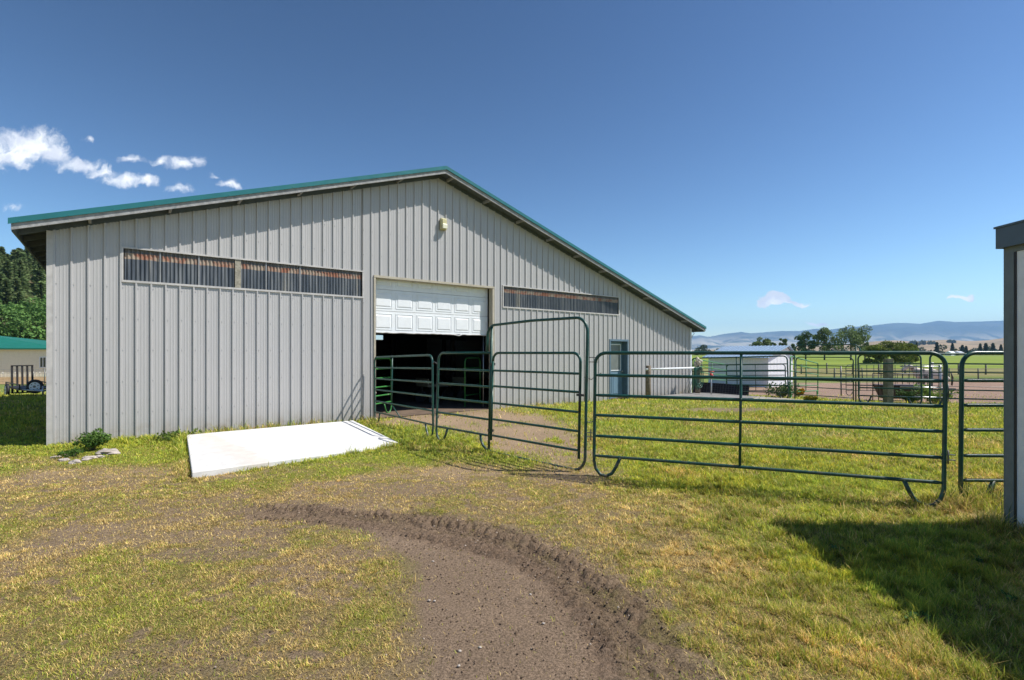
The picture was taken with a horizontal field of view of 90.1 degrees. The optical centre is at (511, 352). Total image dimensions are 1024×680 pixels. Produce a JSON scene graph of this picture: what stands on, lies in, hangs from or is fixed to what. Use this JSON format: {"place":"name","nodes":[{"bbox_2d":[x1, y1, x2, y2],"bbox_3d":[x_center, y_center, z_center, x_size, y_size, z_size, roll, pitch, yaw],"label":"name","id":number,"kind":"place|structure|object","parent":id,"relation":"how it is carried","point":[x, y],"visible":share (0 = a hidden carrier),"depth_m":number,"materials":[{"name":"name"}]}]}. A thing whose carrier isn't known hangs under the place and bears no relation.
{"place":"outdoors","nodes":[
{"label":"outdoors","id":0,"kind":"place"},
{"bbox_2d":[0,377,45,383],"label":"dry verge","id":1,"kind":"structure","parent":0,"point":[3,380],"depth_m":47.63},
{"bbox_2d":[25,275,38,324],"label":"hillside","id":2,"kind":"structure","parent":0,"point":[30,282],"depth_m":131.58,"materials":[{"name":"plant"}]},
{"bbox_2d":[376,374,623,417],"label":"barn floor","id":3,"kind":"structure","parent":0,"point":[443,404],"depth_m":18.21,"materials":[{"name":"black concrete"}]},
{"bbox_2d":[376,358,391,412],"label":"livestock panel","id":4,"kind":"object","parent":3,"relation":"on","point":[385,386],"visible":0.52,"depth_m":13.47,"materials":[{"name":"green paint"}]},
{"bbox_2d":[415,377,467,403],"bbox_3d":[-2.284,1.198,16.473,1.400,0.795,0.960,0,0,-38],"label":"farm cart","id":5,"kind":"object","parent":3,"relation":"on","point":[448,392],"visible":0.73,"depth_m":16.43,"materials":[{"name":"black metal"}]},
{"bbox_2d":[464,357,480,406],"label":"livestock panel","id":6,"kind":"object","parent":3,"relation":"on","point":[465,395],"visible":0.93,"depth_m":15.17,"materials":[{"name":"green paint"}]},
{"bbox_2d":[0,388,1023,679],"bbox_3d":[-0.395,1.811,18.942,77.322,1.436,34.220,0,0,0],"label":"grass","id":7,"kind":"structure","parent":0,"point":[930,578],"depth_m":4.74,"materials":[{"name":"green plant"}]},
{"bbox_2d":[0,355,1023,679],"bbox_3d":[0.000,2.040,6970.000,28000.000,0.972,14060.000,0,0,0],"label":"ground","id":8,"kind":"structure","parent":0,"point":[566,663],"depth_m":3.68,"materials":[{"name":"soil"}]},
{"bbox_2d":[0,246,45,340],"label":"hillside wood","id":9,"kind":"object","parent":8,"relation":"on","point":[18,319],"visible":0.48,"depth_m":109.84,"materials":[{"name":"green plant"}]},
{"bbox_2d":[0,336,45,376],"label":"cream building","id":10,"kind":"structure","parent":8,"relation":"on","point":[18,351],"depth_m":53.37,"materials":[{"name":"beige paint"}]},
{"bbox_2d":[39,357,45,367],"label":"window","id":11,"kind":"structure","parent":10,"relation":"in","point":[42,360],"depth_m":53.61,"materials":[{"name":"white glass"}]},
{"bbox_2d":[0,368,45,384],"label":"wire fence","id":12,"kind":"object","parent":8,"relation":"on","point":[44,369],"visible":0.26,"depth_m":40.00,"materials":[{"name":"metal"}]},
{"bbox_2d":[4,365,45,395],"bbox_3d":[-20.924,1.233,22.283,4.421,1.341,1.590,0,0,38],"label":"utility trailer","id":13,"kind":"object","parent":8,"relation":"on","point":[33,385],"visible":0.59,"depth_m":22.00,"materials":[{"name":"black metal"}]},
{"bbox_2d":[58,458,70,461],"bbox_3d":[-6.679,1.601,7.622,0.176,0.067,0.126,0,0,-9],"label":"rock","id":14,"kind":"object","parent":8,"relation":"on","point":[63,459],"visible":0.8,"depth_m":7.58,"materials":[{"name":"stone"}]},
{"bbox_2d":[57,447,83,457],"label":"shrub","id":15,"kind":"object","parent":8,"relation":"on","point":[71,453],"visible":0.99,"depth_m":7.83,"materials":[{"name":"green plant"}]},
{"bbox_2d":[68,459,80,463],"bbox_3d":[-6.412,1.599,7.492,0.212,0.082,0.148,0,0,44],"label":"rock","id":16,"kind":"object","parent":8,"relation":"on","point":[76,461],"visible":0.78,"depth_m":7.44,"materials":[{"name":"stone"}]},
{"bbox_2d":[82,456,97,460],"bbox_3d":[-6.386,1.594,7.721,0.150,0.083,0.240,0,0,27],"label":"rock","id":17,"kind":"object","parent":8,"relation":"on","point":[84,458],"visible":0.81,"depth_m":7.68,"materials":[{"name":"stone"}]},
{"bbox_2d":[72,428,111,450],"bbox_3d":[-6.861,1.430,8.348,0.566,0.385,0.424,0,0,29],"label":"shrub","id":18,"kind":"object","parent":8,"relation":"on","point":[93,440],"visible":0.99,"depth_m":8.32,"materials":[{"name":"green plant"}]},
{"bbox_2d":[95,448,120,454],"bbox_3d":[-6.373,1.577,8.057,0.351,0.133,0.260,0,0,-27],"label":"rock","id":19,"kind":"object","parent":8,"relation":"on","point":[105,451],"visible":0.7,"depth_m":8.02,"materials":[{"name":"stone"}]},
{"bbox_2d":[153,428,201,442],"bbox_3d":[-6.251,1.539,9.426,0.667,0.263,0.713,0,0,22],"label":"weed","id":20,"kind":"object","parent":8,"relation":"on","point":[164,435],"visible":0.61,"depth_m":9.32,"materials":[{"name":"green plant"}]},
{"bbox_2d":[187,420,397,477],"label":"concrete slab","id":21,"kind":"structure","parent":8,"relation":"on","point":[216,453],"depth_m":8.53,"materials":[{"name":"white concrete"}]},
{"bbox_2d":[8,166,705,445],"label":"barn","id":22,"kind":"structure","parent":8,"relation":"on","point":[281,304],"depth_m":11.47,"materials":[{"name":"grey metal"}]},
{"bbox_2d":[121,246,363,297],"bbox_3d":[-5.359,-1.631,10.792,4.592,0.652,0.059,0,0,-38],"label":"window","id":23,"kind":"structure","parent":22,"relation":"in","point":[149,266],"depth_m":10.53,"materials":[{"name":"clear glass"}]},
{"bbox_2d":[376,278,487,335],"bbox_3d":[-2.078,-1.268,13.626,3.465,1.616,0.074,0,0,-38],"label":"overhead door","id":24,"kind":"structure","parent":22,"relation":"in","point":[455,301],"depth_m":13.53,"materials":[{"name":"white metal"}]},
{"bbox_2d":[502,285,619,315],"bbox_3d":[1.728,-1.631,16.291,5.082,0.652,0.059,0,0,-38],"label":"window","id":25,"kind":"structure","parent":22,"relation":"in","point":[518,297],"depth_m":16.07,"materials":[{"name":"clear glass"}]},
{"bbox_2d":[611,342,622,397],"bbox_3d":[3.616,0.595,17.992,0.860,1.970,0.125,0,0,-38],"label":"door","id":26,"kind":"structure","parent":22,"relation":"in","point":[616,360],"depth_m":18.06,"materials":[{"name":"blue paint"}]},
{"bbox_2d":[1,496,795,679],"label":"soil crumbs","id":27,"kind":"object","parent":8,"relation":"on","point":[599,616],"visible":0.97,"depth_m":3.52,"materials":[{"name":"brown soil"}]},
{"bbox_2d":[374,354,433,436],"bbox_3d":[-2.373,0.848,10.852,0.040,1.595,3.230,0,-1,-34],"label":"livestock panel","id":28,"kind":"object","parent":8,"relation":"on","point":[392,391],"visible":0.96,"depth_m":10.62,"materials":[{"name":"green paint"}]},
{"bbox_2d":[433,316,601,470],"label":"bow gate panel","id":29,"kind":"structure","parent":8,"relation":"on","point":[491,386],"depth_m":7.73,"materials":[{"name":"green paint"}]},
{"bbox_2d":[645,365,699,399],"bbox_3d":[5.942,1.170,18.780,3.308,1.460,0.190,0,0,-38],"label":"hitching rail","id":30,"kind":"object","parent":8,"relation":"on","point":[648,368],"visible":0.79,"depth_m":17.83,"materials":[{"name":"white metal"}]},
{"bbox_2d":[694,357,702,365],"bbox_3d":[7.165,0.332,19.680,0.280,0.378,0.302,0,0,-38],"label":"rag","id":31,"kind":"object","parent":30,"relation":"on","point":[698,362],"visible":1,"depth_m":19.60,"materials":[{"name":"beige fabric"}]},
{"bbox_2d":[694,367,703,389],"bbox_3d":[7.167,0.965,19.616,0.604,0.873,0.066,0,0,-38],"label":"garden hose","id":32,"kind":"object","parent":30,"relation":"hanging from","point":[697,370],"visible":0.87,"depth_m":19.56,"materials":[{"name":"green rubber"}]},
{"bbox_2d":[693,359,726,388],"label":"livestock panel","id":33,"kind":"object","parent":8,"relation":"on","point":[709,373],"visible":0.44,"depth_m":23.46,"materials":[{"name":"green paint"}]},
{"bbox_2d":[709,371,713,393],"bbox_3d":[7.493,1.190,19.100,0.281,1.019,0.120,0,0,0],"label":"yard hydrant","id":34,"kind":"object","parent":8,"relation":"on","point":[711,374],"visible":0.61,"depth_m":19.07,"materials":[{"name":"metal"}]},
{"bbox_2d":[651,395,801,401],"bbox_3d":[7.519,1.790,17.670,3.560,0.420,4.426,0,0,-38],"label":"concrete pad","id":35,"kind":"object","parent":8,"relation":"on","point":[761,397],"visible":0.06,"depth_m":17.72,"materials":[{"name":"grey concrete"}]},
{"bbox_2d":[659,392,756,397],"bbox_3d":[7.051,1.563,18.274,3.160,0.026,2.597,0,0,-38],"label":"rubber flooring","id":36,"kind":"object","parent":35,"relation":"on","point":[700,394],"visible":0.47,"depth_m":18.61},
{"bbox_2d":[693,382,749,395],"bbox_3d":[8.029,1.468,19.689,2.000,0.620,0.047,2,-21,32],"label":"stall mat","id":37,"kind":"object","parent":36,"relation":"on","point":[721,388],"visible":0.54,"depth_m":19.69,"materials":[{"name":"black rubber"}]},
{"bbox_2d":[692,355,788,397],"bbox_3d":[8.547,0.934,19.418,0.050,1.588,3.630,0,-2,-44],"label":"livestock panel","id":38,"kind":"object","parent":8,"relation":"on","point":[736,371],"visible":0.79,"depth_m":18.91,"materials":[{"name":"green paint"}]},
{"bbox_2d":[702,345,793,386],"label":"white shed","id":39,"kind":"structure","parent":8,"relation":"on","point":[759,360],"depth_m":38.57,"materials":[{"name":"white metal"}]},
{"bbox_2d":[726,364,785,390],"bbox_3d":[12.158,1.354,25.507,2.689,1.588,0.050,-1,-1,22],"label":"livestock panel","id":40,"kind":"object","parent":8,"relation":"on","point":[755,375],"visible":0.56,"depth_m":25.50,"materials":[{"name":"green paint"}]},
{"bbox_2d":[586,351,955,506],"bbox_3d":[2.759,0.797,5.975,3.860,1.638,0.046,0,0,23],"label":"livestock panel","id":41,"kind":"object","parent":8,"relation":"on","point":[944,457],"visible":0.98,"depth_m":5.83,"materials":[{"name":"green paint"}]},
{"bbox_2d":[763,380,799,397],"bbox_3d":[9.887,1.347,18.679,1.305,0.714,1.163,0,0,-14],"label":"weed","id":42,"kind":"object","parent":8,"relation":"on","point":[783,388],"visible":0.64,"depth_m":18.60,"materials":[{"name":"green plant"}]},
{"bbox_2d":[797,388,804,396],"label":"weed","id":43,"kind":"object","parent":8,"relation":"on","point":[802,390],"visible":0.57,"depth_m":20.27,"materials":[{"name":"green plant"}]},
{"bbox_2d":[789,356,818,397],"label":"livestock panel","id":44,"kind":"object","parent":8,"relation":"on","point":[805,385],"visible":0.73,"depth_m":21.18,"materials":[{"name":"green paint"}]},
{"bbox_2d":[803,395,817,399],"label":"weed","id":45,"kind":"object","parent":8,"relation":"on","point":[811,397],"visible":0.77,"depth_m":16.50,"materials":[{"name":"green plant"}]},
{"bbox_2d":[794,344,860,401],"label":"bow gate panel","id":46,"kind":"structure","parent":8,"relation":"on","point":[795,375],"depth_m":16.96,"materials":[{"name":"green paint"}]},
{"bbox_2d":[694,339,998,352],"bbox_3d":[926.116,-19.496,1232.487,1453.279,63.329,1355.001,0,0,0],"label":"tree belt","id":47,"kind":"object","parent":8,"relation":"on","point":[704,346],"visible":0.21,"depth_m":668.84,"materials":[{"name":"green plant"}]},
{"bbox_2d":[883,359,893,402],"bbox_3d":[11.850,0.991,16.100,0.210,1.619,0.200,0,0,0],"label":"wooden post","id":48,"kind":"object","parent":8,"relation":"on","point":[888,392],"visible":0.56,"depth_m":16.00,"materials":[{"name":"wood"}]},
{"bbox_2d":[857,355,922,403],"bbox_3d":[11.596,0.815,15.729,0.051,1.588,1.620,0,-1,-44],"label":"livestock panel","id":49,"kind":"object","parent":8,"relation":"on","point":[871,396],"visible":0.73,"depth_m":15.64,"materials":[{"name":"green paint"}]},
{"bbox_2d":[846,364,942,394],"bbox_3d":[19.194,1.370,25.601,4.503,1.576,0.038,0,0,10],"label":"livestock panel","id":50,"kind":"object","parent":8,"relation":"on","point":[902,375],"visible":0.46,"depth_m":25.56,"materials":[{"name":"green paint"}]},
{"bbox_2d":[872,373,927,399],"bbox_3d":[13.050,1.168,17.200,1.469,0.964,0.513,0,0,12],"label":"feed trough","id":51,"kind":"object","parent":8,"relation":"on","point":[879,392],"visible":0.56,"depth_m":17.11,"materials":[{"name":"black metal"}]},
{"bbox_2d":[805,367,1003,380],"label":"field fence","id":52,"kind":"object","parent":8,"relation":"on","point":[937,368],"visible":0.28,"depth_m":44.46,"materials":[{"name":"wood"}]},
{"bbox_2d":[895,389,920,402],"bbox_3d":[12.427,1.360,16.025,0.695,0.525,0.446,0,0,36],"label":"weed","id":53,"kind":"object","parent":8,"relation":"on","point":[906,393],"visible":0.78,"depth_m":15.92,"materials":[{"name":"green plant"}]},
{"bbox_2d":[905,608,930,622],"bbox_3d":[2.396,1.575,3.057,0.165,0.095,0.100,0,0,-14],"label":"weed","id":54,"kind":"object","parent":8,"relation":"on","point":[916,614],"visible":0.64,"depth_m":3.04,"materials":[{"name":"green plant"}]},
{"bbox_2d":[900,365,942,402],"bbox_3d":[12.626,0.995,15.778,1.050,1.250,0.050,0,0,25],"label":"rail rack","id":55,"kind":"object","parent":8,"relation":"on","point":[939,366],"visible":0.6,"depth_m":15.69,"materials":[{"name":"metal"}]},
{"bbox_2d":[840,362,1003,395],"bbox_3d":[19.244,1.245,21.002,10.047,1.700,0.112,0,0,18],"label":"field fence","id":56,"kind":"object","parent":8,"relation":"on","point":[841,384],"visible":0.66,"depth_m":21.57,"materials":[{"name":"wood"}]},
{"bbox_2d":[901,362,953,385],"bbox_3d":[24.001,1.468,29.575,2.509,1.841,0.651,0,0,18],"label":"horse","id":57,"kind":"object","parent":8,"relation":"on","point":[927,372],"visible":0.21,"depth_m":29.39},
{"bbox_2d":[913,383,958,403],"bbox_3d":[13.187,1.278,15.973,1.041,0.675,1.122,0,0,18],"label":"weed","id":58,"kind":"object","parent":8,"relation":"on","point":[926,391],"visible":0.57,"depth_m":15.95,"materials":[{"name":"green plant"}]},
{"bbox_2d":[934,342,939,352],"label":"pine tree","id":59,"kind":"object","parent":8,"relation":"on","point":[937,347],"visible":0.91,"depth_m":519.53,"materials":[{"name":"green plant"}]},
{"bbox_2d":[950,343,954,351],"label":"pine tree","id":60,"kind":"object","parent":8,"relation":"on","point":[952,347],"visible":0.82,"depth_m":531.65,"materials":[{"name":"green plant"}]},
{"bbox_2d":[929,353,1003,404],"bbox_3d":[13.954,0.812,14.674,3.427,1.588,0.050,0,0,13],"label":"livestock panel","id":61,"kind":"object","parent":8,"relation":"on","point":[930,389],"visible":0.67,"depth_m":14.88,"materials":[{"name":"green paint"}]},
{"bbox_2d":[955,479,977,501],"bbox_3d":[4.740,1.444,5.322,0.255,0.334,0.313,0,0,-15],"label":"grass tuft","id":62,"kind":"object","parent":8,"relation":"on","point":[965,489],"visible":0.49,"depth_m":5.35,"materials":[{"name":"green plant"}]},
{"bbox_2d":[958,351,1003,502],"bbox_3d":[6.518,0.797,5.340,3.636,1.638,0.046,0,0,1],"label":"livestock panel","id":63,"kind":"object","parent":8,"relation":"on","point":[961,428],"visible":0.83,"depth_m":5.36,"materials":[{"name":"green paint"}]},
{"bbox_2d":[972,554,995,562],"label":"weed","id":64,"kind":"object","parent":8,"relation":"on","point":[978,559],"visible":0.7,"depth_m":3.85,"materials":[{"name":"green plant"}]},
{"bbox_2d":[982,343,988,350],"label":"pine tree","id":65,"kind":"object","parent":8,"relation":"on","point":[985,347],"visible":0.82,"depth_m":531.64,"materials":[{"name":"green plant"}]},
{"bbox_2d":[980,476,1003,502],"bbox_3d":[4.993,1.443,5.282,0.258,0.338,0.368,0,0,21],"label":"grass tuft","id":66,"kind":"object","parent":8,"relation":"on","point":[996,496],"visible":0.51,"depth_m":5.27,"materials":[{"name":"green plant"}]},
{"bbox_2d":[989,343,995,350],"label":"pine tree","id":67,"kind":"object","parent":8,"relation":"on","point":[992,348],"visible":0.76,"depth_m":543.65,"materials":[{"name":"green plant"}]},
{"bbox_2d":[1001,500,1014,525],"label":"grass tuft","id":68,"kind":"object","parent":8,"relation":"on","point":[1005,512],"visible":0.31,"depth_m":4.60,"materials":[{"name":"green plant"}]},
{"bbox_2d":[993,220,1023,531],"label":"shed","id":69,"kind":"structure","parent":8,"relation":"on","point":[1010,239],"depth_m":4.54,"materials":[{"name":"white metal"}]},
{"bbox_2d":[1000,589,1020,605],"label":"weed","id":70,"kind":"object","parent":8,"relation":"on","point":[1011,595],"visible":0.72,"depth_m":3.21,"materials":[{"name":"green plant"}]},
{"bbox_2d":[0,0,1023,339],"label":"sky","id":71,"kind":"structure","parent":0,"point":[752,166],"materials":[{"name":"blue"}]},
{"bbox_2d":[692,321,1003,350],"bbox_3d":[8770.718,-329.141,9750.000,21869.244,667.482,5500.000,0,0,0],"label":"mountains","id":72,"kind":"structure","parent":0,"point":[964,331],"depth_m":9190.27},
{"bbox_2d":[692,356,1003,367],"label":"hay field","id":73,"kind":"structure","parent":0,"point":[973,359],"depth_m":147.50,"materials":[{"name":"green plant"}]},
{"bbox_2d":[749,337,770,345],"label":"cottonwood tree","id":74,"kind":"object","parent":73,"relation":"on","point":[764,342],"visible":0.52,"depth_m":188.48,"materials":[{"name":"green plant"}]},
{"bbox_2d":[779,338,787,345],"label":"cottonwood tree","id":75,"kind":"object","parent":73,"relation":"on","point":[784,341],"visible":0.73,"depth_m":194.34,"materials":[{"name":"green plant"}]},
{"bbox_2d":[794,331,816,359],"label":"cottonwood tree","id":76,"kind":"object","parent":73,"relation":"on","point":[802,338],"visible":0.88,"depth_m":183.53,"materials":[{"name":"green plant"}]},
{"bbox_2d":[812,327,833,359],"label":"cottonwood tree","id":77,"kind":"object","parent":73,"relation":"on","point":[821,337],"visible":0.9,"depth_m":179.26,"materials":[{"name":"green plant"}]},
{"bbox_2d":[829,325,872,359],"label":"cottonwood tree","id":78,"kind":"object","parent":73,"relation":"on","point":[858,338],"visible":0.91,"depth_m":173.85,"materials":[{"name":"green plant"}]},
{"bbox_2d":[859,342,868,358],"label":"cottonwood tree","id":79,"kind":"object","parent":73,"relation":"on","point":[866,343],"visible":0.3,"depth_m":184.40,"materials":[{"name":"green plant"}]},
{"bbox_2d":[862,344,891,362],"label":"willow bush","id":80,"kind":"object","parent":73,"relation":"on","point":[877,358],"visible":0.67,"depth_m":117.02,"materials":[{"name":"green plant"}]},
{"bbox_2d":[878,340,918,362],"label":"willow bush","id":81,"kind":"object","parent":73,"relation":"on","point":[894,346],"visible":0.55,"depth_m":119.04,"materials":[{"name":"green plant"}]},
{"bbox_2d":[902,343,919,362],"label":"willow bush","id":82,"kind":"object","parent":73,"relation":"on","point":[916,357],"visible":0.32,"depth_m":122.82,"materials":[{"name":"green plant"}]},
{"bbox_2d":[693,338,1003,351],"bbox_3d":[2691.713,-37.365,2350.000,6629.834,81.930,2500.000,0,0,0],"label":"foothills","id":83,"kind":"structure","parent":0,"point":[973,344],"depth_m":1807.48,"materials":[{"name":"beige plant"}]},
{"bbox_2d":[700,369,1003,376],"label":"pasture","id":84,"kind":"structure","parent":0,"point":[822,372],"depth_m":64.67,"materials":[{"name":"green plant"}]},
{"bbox_2d":[701,363,986,374],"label":"field fence","id":85,"kind":"object","parent":84,"relation":"on","point":[867,364],"visible":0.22,"depth_m":60.02,"materials":[{"name":"metal"}]}
]}

